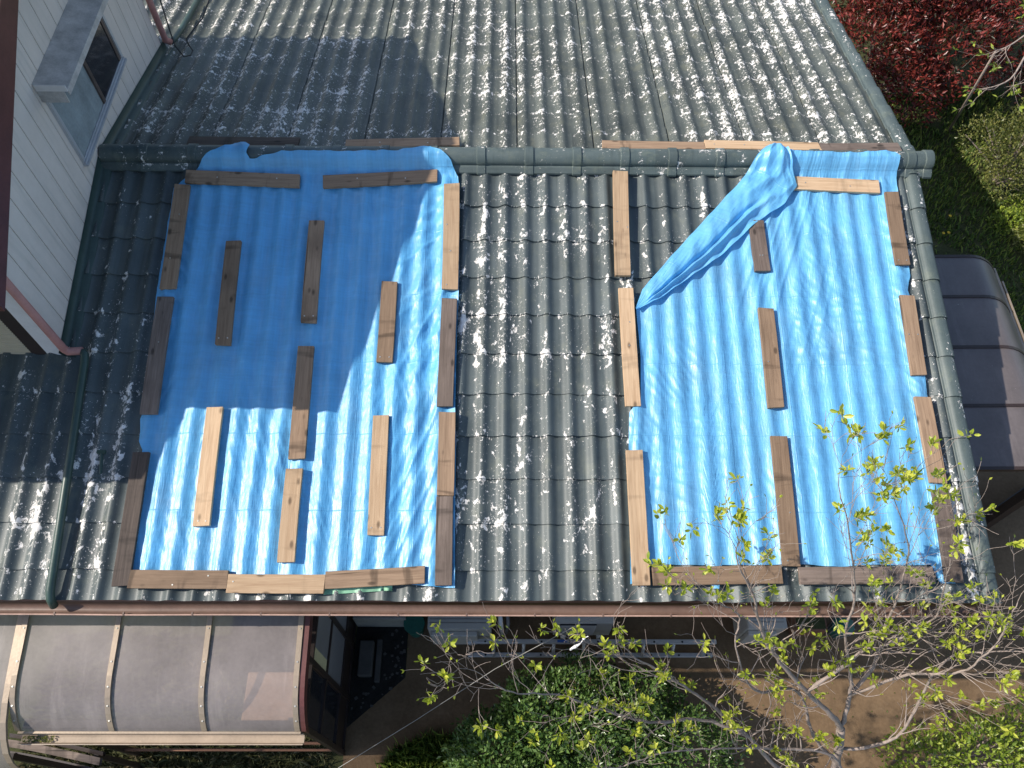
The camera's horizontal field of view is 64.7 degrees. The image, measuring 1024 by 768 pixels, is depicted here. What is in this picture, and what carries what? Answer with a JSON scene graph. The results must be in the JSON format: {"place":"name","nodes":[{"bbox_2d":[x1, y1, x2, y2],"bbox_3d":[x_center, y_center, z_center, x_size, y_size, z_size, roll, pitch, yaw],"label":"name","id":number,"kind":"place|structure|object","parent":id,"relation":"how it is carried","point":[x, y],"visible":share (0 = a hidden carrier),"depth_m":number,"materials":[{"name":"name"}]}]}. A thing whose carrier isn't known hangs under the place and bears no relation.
{"place":"outdoors","nodes":[
{"label":"outdoors","id":0,"kind":"place"},
{"bbox_2d":[0,0,1001,617],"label":"house","id":1,"kind":"structure","parent":0,"point":[108,108],"depth_m":6.24,"materials":[{"name":"tile"}]},
{"bbox_2d":[32,0,126,165],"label":"window","id":2,"kind":"structure","parent":1,"relation":"in","point":[79,73],"depth_m":6.03,"materials":[{"name":"grey metal"}]},
{"bbox_2d":[160,0,208,56],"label":"cable","id":3,"kind":"object","parent":1,"relation":"attached to","point":[192,30],"visible":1,"depth_m":7.48,"materials":[{"name":"black rubber"}]},
{"bbox_2d":[186,136,300,145],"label":"board","id":4,"kind":"object","parent":1,"relation":"on","point":[212,140],"visible":0.74,"depth_m":6.64,"materials":[{"name":"brown wood"}]},
{"bbox_2d":[133,142,458,587],"bbox_3d":[-1.540,-0.282,5.943,2.321,0.776,3.374,0,60,-1],"label":"tarpaulin","id":5,"kind":"object","parent":1,"relation":"on","point":[374,238],"visible":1,"depth_m":5.93,"materials":[{"name":"blue plastic"}]},
{"bbox_2d":[111,452,150,586],"bbox_3d":[-2.608,0.916,5.546,0.117,0.028,0.922,0,71,-1],"label":"board","id":6,"kind":"object","parent":5,"relation":"on","point":[128,536],"visible":1,"depth_m":5.53,"materials":[{"name":"brown wood"}]},
{"bbox_2d":[139,296,174,414],"bbox_3d":[-2.603,-0.218,5.939,0.126,0.034,0.924,0,71,-1],"label":"board","id":7,"kind":"object","parent":5,"relation":"on","point":[154,374],"visible":1,"depth_m":5.92,"materials":[{"name":"brown wood"}]},
{"bbox_2d":[159,184,190,289],"bbox_3d":[-2.604,-1.147,6.264,0.122,0.033,0.916,0,71,-1],"label":"board","id":8,"kind":"object","parent":5,"relation":"on","point":[174,241],"visible":1,"depth_m":6.24,"materials":[{"name":"brown wood"}]},
{"bbox_2d":[127,570,229,588],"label":"board","id":9,"kind":"object","parent":5,"relation":"on","point":[178,579],"visible":1,"depth_m":5.40,"materials":[{"name":"brown wood"}]},
{"bbox_2d":[192,407,223,526],"bbox_3d":[-2.127,0.571,5.670,0.118,0.033,0.857,0,71,-1],"label":"board","id":10,"kind":"object","parent":5,"relation":"on","point":[203,508],"visible":1,"depth_m":5.65,"materials":[{"name":"brown wood"}]},
{"bbox_2d":[215,240,241,345],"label":"board","id":11,"kind":"object","parent":5,"relation":"on","point":[227,300],"visible":1,"depth_m":6.09,"materials":[{"name":"brown wood"}]},
{"bbox_2d":[185,170,300,188],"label":"board","id":12,"kind":"object","parent":5,"relation":"on","point":[230,178],"visible":1,"depth_m":6.42,"materials":[{"name":"brown wood"}]},
{"bbox_2d":[226,574,325,593],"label":"board","id":13,"kind":"object","parent":5,"relation":"on","point":[275,584],"visible":1,"depth_m":5.40,"materials":[{"name":"brown wood"}]},
{"bbox_2d":[277,468,303,562],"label":"board","id":14,"kind":"object","parent":5,"relation":"on","point":[288,531],"visible":1,"depth_m":5.55,"materials":[{"name":"brown wood"}]},
{"bbox_2d":[288,346,314,459],"bbox_3d":[-1.516,0.127,5.833,0.119,0.031,0.857,0,71,-1],"label":"board","id":15,"kind":"object","parent":5,"relation":"on","point":[301,407],"visible":1,"depth_m":5.82,"materials":[{"name":"brown wood"}]},
{"bbox_2d":[301,220,324,323],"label":"board","id":16,"kind":"object","parent":5,"relation":"on","point":[311,286],"visible":1,"depth_m":6.16,"materials":[{"name":"brown wood"}]},
{"bbox_2d":[325,566,424,588],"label":"board","id":17,"kind":"object","parent":5,"relation":"on","point":[374,577],"visible":1,"depth_m":5.42,"materials":[{"name":"brown wood"}]},
{"bbox_2d":[367,415,388,535],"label":"board","id":18,"kind":"object","parent":5,"relation":"on","point":[378,481],"visible":1,"depth_m":5.65,"materials":[{"name":"brown wood"}]},
{"bbox_2d":[323,169,437,188],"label":"board","id":19,"kind":"object","parent":5,"relation":"on","point":[359,180],"visible":1,"depth_m":6.44,"materials":[{"name":"brown wood"}]},
{"bbox_2d":[376,281,397,362],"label":"board","id":20,"kind":"object","parent":5,"relation":"on","point":[386,331],"visible":1,"depth_m":6.03,"materials":[{"name":"brown wood"}]},
{"bbox_2d":[435,496,452,585],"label":"board","id":21,"kind":"object","parent":5,"relation":"on","point":[444,542],"visible":1,"depth_m":5.50,"materials":[{"name":"brown wood"}]},
{"bbox_2d":[437,412,455,495],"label":"board","id":22,"kind":"object","parent":5,"relation":"on","point":[446,457],"visible":1,"depth_m":5.70,"materials":[{"name":"brown wood"}]},
{"bbox_2d":[437,298,456,406],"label":"board","id":23,"kind":"object","parent":5,"relation":"on","point":[445,388],"visible":1,"depth_m":5.96,"materials":[{"name":"brown wood"}]},
{"bbox_2d":[442,183,459,290],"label":"board","id":24,"kind":"object","parent":5,"relation":"on","point":[450,262],"visible":1,"depth_m":6.28,"materials":[{"name":"brown wood"}]},
{"bbox_2d":[323,586,391,594],"bbox_3d":[-1.036,1.353,5.445,0.460,0.038,0.123,0,60,-1],"label":"scrap","id":25,"kind":"object","parent":1,"relation":"on","point":[355,590],"visible":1,"depth_m":5.44,"materials":[{"name":"green plastic"}]},
{"bbox_2d":[345,137,459,146],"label":"board","id":26,"kind":"object","parent":1,"relation":"on","point":[436,141],"visible":0.72,"depth_m":6.64,"materials":[{"name":"brown wood"}]},
{"bbox_2d":[339,617,602,767],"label":"guy wire","id":27,"kind":"object","parent":1,"relation":"attached to","point":[469,685],"visible":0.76,"depth_m":6.50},
{"bbox_2d":[570,636,588,650],"bbox_3d":[0.454,1.757,5.488,0.147,0.079,0.024,-33,65,-18],"label":"plastic scrap","id":28,"kind":"object","parent":1,"relation":"attached to","point":[574,647],"visible":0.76,"depth_m":5.49,"materials":[{"name":"white plastic"}]},
{"bbox_2d":[613,170,630,276],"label":"board","id":29,"kind":"object","parent":1,"relation":"on","point":[622,266],"visible":1,"depth_m":6.33,"materials":[{"name":"brown wood"}]},
{"bbox_2d":[602,140,705,148],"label":"board","id":30,"kind":"object","parent":1,"relation":"on","point":[649,144],"visible":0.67,"depth_m":6.66,"materials":[{"name":"brown wood"}]},
{"bbox_2d":[704,140,821,149],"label":"board","id":31,"kind":"object","parent":1,"relation":"on","point":[735,144],"visible":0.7,"depth_m":6.68,"materials":[{"name":"brown wood"}]},
{"bbox_2d":[629,143,953,588],"bbox_3d":[1.953,-0.288,5.959,2.298,0.830,3.399,0,60,-1],"label":"tarpaulin","id":32,"kind":"object","parent":1,"relation":"on","point":[831,286],"visible":0.97,"depth_m":5.97,"materials":[{"name":"blue plastic"}]},
{"bbox_2d":[618,288,640,406],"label":"board","id":33,"kind":"object","parent":32,"relation":"on","point":[632,398],"visible":1,"depth_m":5.99,"materials":[{"name":"brown wood"}]},
{"bbox_2d":[625,450,649,585],"bbox_3d":[0.868,0.913,5.590,0.120,0.030,0.937,0,71,-1],"label":"board","id":34,"kind":"object","parent":32,"relation":"on","point":[640,570],"visible":0.97,"depth_m":5.57,"materials":[{"name":"brown wood"}]},
{"bbox_2d":[651,565,782,585],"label":"board","id":35,"kind":"object","parent":32,"relation":"on","point":[734,577],"visible":0.79,"depth_m":5.45,"materials":[{"name":"brown wood"}]},
{"bbox_2d":[749,220,770,271],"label":"board","id":36,"kind":"object","parent":32,"relation":"on","point":[759,252],"visible":1,"depth_m":6.27,"materials":[{"name":"brown wood"}]},
{"bbox_2d":[757,307,783,408],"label":"board","id":37,"kind":"object","parent":32,"relation":"on","point":[771,363],"visible":1,"depth_m":5.97,"materials":[{"name":"brown wood"}]},
{"bbox_2d":[770,436,800,566],"bbox_3d":[1.902,0.807,5.640,0.124,0.029,0.915,1,71,0],"label":"board","id":38,"kind":"object","parent":32,"relation":"on","point":[786,514],"visible":0.97,"depth_m":5.62,"materials":[{"name":"brown wood"}]},
{"bbox_2d":[794,176,879,193],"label":"board","id":39,"kind":"object","parent":32,"relation":"on","point":[840,185],"visible":0.97,"depth_m":6.47,"materials":[{"name":"brown wood"}]},
{"bbox_2d":[798,566,935,584],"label":"board","id":40,"kind":"object","parent":32,"relation":"on","point":[821,575],"visible":0.77,"depth_m":5.46,"materials":[{"name":"brown wood"}]},
{"bbox_2d":[884,192,909,265],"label":"board","id":41,"kind":"object","parent":32,"relation":"on","point":[896,231],"visible":1,"depth_m":6.35,"materials":[{"name":"brown wood"}]},
{"bbox_2d":[899,295,926,375],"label":"board","id":42,"kind":"object","parent":32,"relation":"on","point":[913,342],"visible":1,"depth_m":6.05,"materials":[{"name":"brown wood"}]},
{"bbox_2d":[913,396,946,483],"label":"board","id":43,"kind":"object","parent":32,"relation":"on","point":[926,420],"visible":0.91,"depth_m":5.79,"materials":[{"name":"brown wood"}]},
{"bbox_2d":[931,490,963,582],"bbox_3d":[2.994,1.043,5.570,0.122,0.033,0.636,1,71,0],"label":"board","id":44,"kind":"object","parent":32,"relation":"on","point":[955,573],"visible":0.73,"depth_m":5.55,"materials":[{"name":"brown wood"}]},
{"bbox_2d":[819,143,901,150],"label":"board","id":45,"kind":"object","parent":1,"relation":"on","point":[867,146],"visible":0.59,"depth_m":6.69,"materials":[{"name":"brown wood"}]},
{"bbox_2d":[8,0,1023,767],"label":"ground","id":46,"kind":"structure","parent":0,"point":[942,248],"depth_m":11.00,"materials":[{"name":"soil"}]},
{"bbox_2d":[0,615,78,767],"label":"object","id":47,"kind":"structure","parent":46,"relation":"on","point":[10,627],"depth_m":5.65,"materials":[{"name":"brown metal"}]},
{"bbox_2d":[8,733,141,767],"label":"wooden deck","id":48,"kind":"object","parent":46,"relation":"on","point":[98,757],"visible":0.63,"depth_m":6.58,"materials":[{"name":"brown wood"}]},
{"bbox_2d":[9,615,355,755],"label":"terrace roof","id":49,"kind":"structure","parent":46,"relation":"on","point":[117,683],"depth_m":5.63,"materials":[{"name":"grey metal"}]},
{"bbox_2d":[17,633,352,767],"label":"weeds","id":50,"kind":"object","parent":46,"relation":"on","point":[264,755],"visible":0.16,"depth_m":7.41,"materials":[{"name":"green plant"}]},
{"bbox_2d":[347,626,407,726],"bbox_3d":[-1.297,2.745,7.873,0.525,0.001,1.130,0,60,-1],"label":"gravel","id":51,"kind":"structure","parent":46,"relation":"on","point":[359,686],"depth_m":7.86,"materials":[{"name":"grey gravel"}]},
{"bbox_2d":[357,640,374,676],"bbox_3d":[-1.416,2.669,7.860,0.135,0.098,0.330,0,60,-1],"label":"concrete block","id":52,"kind":"object","parent":51,"relation":"on","point":[366,658],"depth_m":7.82,"materials":[{"name":"grey concrete"}]},
{"bbox_2d":[374,639,382,682],"bbox_3d":[-1.299,2.695,7.875,0.050,0.048,0.400,0,60,-1],"label":"kerb stone","id":53,"kind":"object","parent":51,"relation":"on","point":[378,660],"visible":1,"depth_m":7.85,"materials":[{"name":"concrete"}]},
{"bbox_2d":[353,616,406,626],"bbox_3d":[-1.283,2.257,7.973,0.510,0.318,0.195,0,60,-1],"label":"porch step","id":54,"kind":"object","parent":51,"relation":"on","point":[377,621],"visible":0.36,"depth_m":7.87,"materials":[{"name":"grey concrete"}]},
{"bbox_2d":[828,0,961,128],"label":"photinia bush","id":55,"kind":"object","parent":46,"relation":"on","point":[870,10],"visible":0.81,"depth_m":10.82,"materials":[{"name":"red plant"}]},
{"bbox_2d":[885,0,1020,100],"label":"photinia bush","id":56,"kind":"object","parent":46,"relation":"on","point":[946,8],"visible":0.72,"depth_m":10.74,"materials":[{"name":"red plant"}]},
{"bbox_2d":[948,50,996,131],"bbox_3d":[6.003,-3.782,10.606,0.036,2.015,1.099,33,65,17],"label":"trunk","id":57,"kind":"object","parent":46,"relation":"on","point":[969,95],"visible":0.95,"depth_m":10.55,"materials":[{"name":"grey"}]},
{"bbox_2d":[940,0,1023,103],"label":"photinia bush","id":58,"kind":"object","parent":46,"relation":"on","point":[1004,6],"visible":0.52,"depth_m":11.13,"materials":[{"name":"red plant"}]},
{"bbox_2d":[954,97,1023,203],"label":"shrub","id":59,"kind":"object","parent":46,"relation":"on","point":[1004,174],"visible":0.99,"depth_m":10.74,"materials":[{"name":"green plant"}]},
{"bbox_2d":[985,193,1023,244],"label":"plants","id":60,"kind":"object","parent":46,"relation":"on","point":[1016,210],"visible":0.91,"depth_m":10.66,"materials":[{"name":"green plant"}]},
{"bbox_2d":[1009,223,1023,254],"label":"shrub","id":61,"kind":"object","parent":46,"relation":"on","point":[1017,234],"visible":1,"depth_m":10.46,"materials":[{"name":"green plant"}]},
{"bbox_2d":[343,472,1023,767],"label":"path","id":62,"kind":"structure","parent":0,"point":[397,707],"depth_m":7.85,"materials":[{"name":"brown soil"}]},
{"bbox_2d":[404,616,424,637],"bbox_3d":[-0.948,2.380,7.930,0.201,0.270,0.204,0,60,-1],"label":"bucket","id":63,"kind":"object","parent":62,"relation":"on","point":[413,625],"visible":0.85,"depth_m":7.81,"materials":[{"name":"teal plastic"}]},
{"bbox_2d":[374,726,492,767],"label":"ground cover","id":64,"kind":"object","parent":62,"relation":"on","point":[429,746],"visible":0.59,"depth_m":7.41,"materials":[{"name":"green plant"}]},
{"bbox_2d":[427,616,509,643],"bbox_3d":[-0.405,2.300,7.817,0.773,0.562,0.355,0,60,-1],"label":"air conditioner","id":65,"kind":"object","parent":62,"relation":"on","point":[463,629],"visible":0.42,"depth_m":7.57,"materials":[{"name":"white plastic"}]},
{"bbox_2d":[552,617,614,638],"bbox_3d":[0.681,2.266,7.854,0.555,0.558,0.280,0,60,-1],"label":"air conditioner","id":66,"kind":"object","parent":62,"relation":"on","point":[599,627],"visible":0.39,"depth_m":7.61,"materials":[{"name":"white plastic"}]},
{"bbox_2d":[467,639,716,657],"bbox_3d":[0.767,2.565,7.842,2.390,0.270,0.130,0,60,-1],"label":"ladder","id":67,"kind":"object","parent":62,"relation":"on","point":[642,654],"visible":0.78,"depth_m":7.80,"materials":[{"name":"metal"}]},
{"bbox_2d":[437,646,748,767],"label":"evergreen bush","id":68,"kind":"object","parent":62,"relation":"on","point":[521,753],"visible":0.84,"depth_m":6.78,"materials":[{"name":"green plant"}]},
{"bbox_2d":[418,649,999,760],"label":"fallen leaves","id":69,"kind":"object","parent":62,"relation":"on","point":[780,694],"visible":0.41,"depth_m":7.73,"materials":[{"name":"brown plant"}]},
{"bbox_2d":[400,403,1023,767],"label":"bare tree","id":70,"kind":"object","parent":62,"relation":"on","point":[908,476],"visible":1,"depth_m":4.97,"materials":[{"name":"green plant"}]},
{"bbox_2d":[732,617,786,643],"bbox_3d":[2.389,2.305,7.853,0.370,0.562,0.350,0,60,-1],"label":"air conditioner","id":71,"kind":"object","parent":62,"relation":"on","point":[748,630],"visible":0.33,"depth_m":7.61,"materials":[{"name":"white plastic"}]},
{"bbox_2d":[786,617,827,635],"bbox_3d":[2.922,2.363,8.024,0.320,0.220,0.220,0,60,-1],"label":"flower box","id":72,"kind":"object","parent":62,"relation":"on","point":[820,625],"visible":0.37,"depth_m":7.92,"materials":[{"name":"green metal"}]},
{"bbox_2d":[869,696,1023,767],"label":"leafy shrub","id":73,"kind":"object","parent":62,"relation":"on","point":[959,758],"visible":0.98,"depth_m":6.91,"materials":[{"name":"green plant"}]},
{"bbox_2d":[934,255,1023,529],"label":"carport","id":74,"kind":"object","parent":62,"relation":"on","point":[986,333],"visible":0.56,"depth_m":6.89,"materials":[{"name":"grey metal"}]},
{"bbox_2d":[986,487,1023,513],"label":"timber","id":75,"kind":"object","parent":62,"relation":"on","point":[1006,499],"depth_m":8.45,"materials":[{"name":"brown wood"}]},
{"bbox_2d":[827,617,854,638],"bbox_3d":[3.232,2.409,7.985,0.219,0.245,0.219,0,60,-1],"label":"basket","id":76,"kind":"object","parent":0,"point":[832,633],"visible":0.62,"depth_m":7.91,"materials":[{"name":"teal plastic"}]},
{"bbox_2d":[883,86,1023,333],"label":"lawn grass","id":77,"kind":"structure","parent":0,"point":[966,160],"depth_m":11.11,"materials":[{"name":"plant"}]},
{"bbox_2d":[952,0,1023,113],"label":"bare tree","id":78,"kind":"object","parent":77,"relation":"on","point":[1017,91],"visible":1,"depth_m":9.27,"materials":[{"name":"grey plant"}]}
]}

